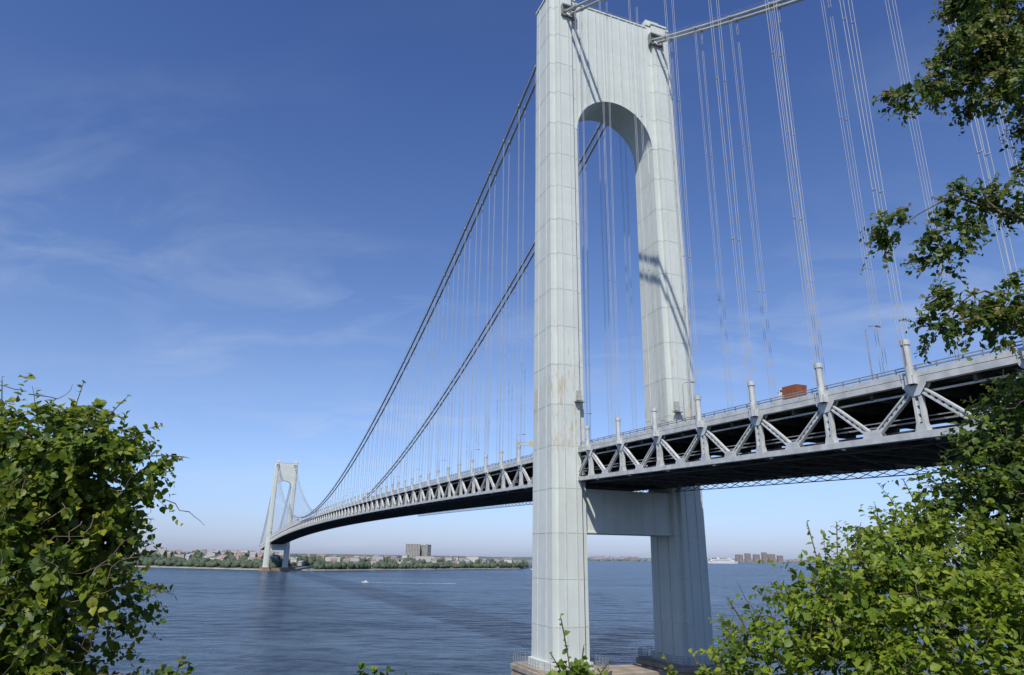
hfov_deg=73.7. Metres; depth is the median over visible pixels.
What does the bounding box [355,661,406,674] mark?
sapling
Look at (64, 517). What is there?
climbing vine thicket
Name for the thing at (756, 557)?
distant apartment tower
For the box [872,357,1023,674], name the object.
vine covered shrub
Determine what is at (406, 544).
windows
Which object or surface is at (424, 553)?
windows
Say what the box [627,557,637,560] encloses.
distant apartment tower
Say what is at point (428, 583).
motor boat
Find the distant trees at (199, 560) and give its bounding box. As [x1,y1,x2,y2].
[107,549,528,568]
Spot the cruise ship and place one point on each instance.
(725, 561)
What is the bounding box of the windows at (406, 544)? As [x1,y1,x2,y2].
[406,544,419,557]
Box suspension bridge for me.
[258,0,1023,674]
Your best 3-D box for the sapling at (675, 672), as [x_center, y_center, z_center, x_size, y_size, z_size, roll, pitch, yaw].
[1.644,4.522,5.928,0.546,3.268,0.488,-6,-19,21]
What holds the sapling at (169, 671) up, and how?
on the ground
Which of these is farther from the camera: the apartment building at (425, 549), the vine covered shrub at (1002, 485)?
the apartment building at (425, 549)
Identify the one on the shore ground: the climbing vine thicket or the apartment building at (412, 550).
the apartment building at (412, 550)
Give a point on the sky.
(241, 221)
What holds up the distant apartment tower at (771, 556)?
on the shore ground
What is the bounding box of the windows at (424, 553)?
[420,545,430,555]
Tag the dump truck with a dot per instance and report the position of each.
(790, 389)
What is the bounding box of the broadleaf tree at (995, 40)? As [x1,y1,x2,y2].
[859,0,1023,363]
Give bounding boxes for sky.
[0,0,1023,561]
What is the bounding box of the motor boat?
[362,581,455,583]
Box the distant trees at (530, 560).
[526,558,952,564]
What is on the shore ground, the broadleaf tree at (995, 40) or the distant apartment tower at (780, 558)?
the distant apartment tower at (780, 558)
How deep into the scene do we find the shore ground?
1699.26 m
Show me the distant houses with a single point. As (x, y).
(333, 558)
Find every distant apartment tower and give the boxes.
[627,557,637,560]
[735,554,742,561]
[744,553,750,561]
[753,554,759,561]
[761,552,766,561]
[767,554,775,561]
[776,555,783,561]
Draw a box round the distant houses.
[12,548,960,565]
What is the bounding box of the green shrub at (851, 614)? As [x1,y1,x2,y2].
[689,478,1023,674]
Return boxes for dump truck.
[777,384,806,400]
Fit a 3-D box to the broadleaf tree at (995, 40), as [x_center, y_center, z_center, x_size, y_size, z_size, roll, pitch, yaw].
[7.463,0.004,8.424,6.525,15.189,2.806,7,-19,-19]
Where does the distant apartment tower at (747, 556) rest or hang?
on the shore ground
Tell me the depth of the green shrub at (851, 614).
6.30 m
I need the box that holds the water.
[0,561,1021,674]
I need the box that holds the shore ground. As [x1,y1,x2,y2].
[123,552,954,570]
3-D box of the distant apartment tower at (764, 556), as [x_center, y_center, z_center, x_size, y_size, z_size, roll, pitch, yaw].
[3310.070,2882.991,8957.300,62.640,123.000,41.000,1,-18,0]
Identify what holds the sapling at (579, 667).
on the ground
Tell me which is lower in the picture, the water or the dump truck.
the water
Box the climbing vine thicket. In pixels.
[0,373,204,674]
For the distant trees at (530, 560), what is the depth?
8278.49 m
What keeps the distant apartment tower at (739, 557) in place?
on the shore ground
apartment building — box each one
[405,543,419,558]
[420,544,430,555]
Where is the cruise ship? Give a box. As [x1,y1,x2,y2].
[708,558,737,563]
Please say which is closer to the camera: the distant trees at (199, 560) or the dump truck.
the dump truck
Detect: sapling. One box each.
[157,654,194,674]
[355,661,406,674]
[545,613,610,674]
[659,653,715,674]

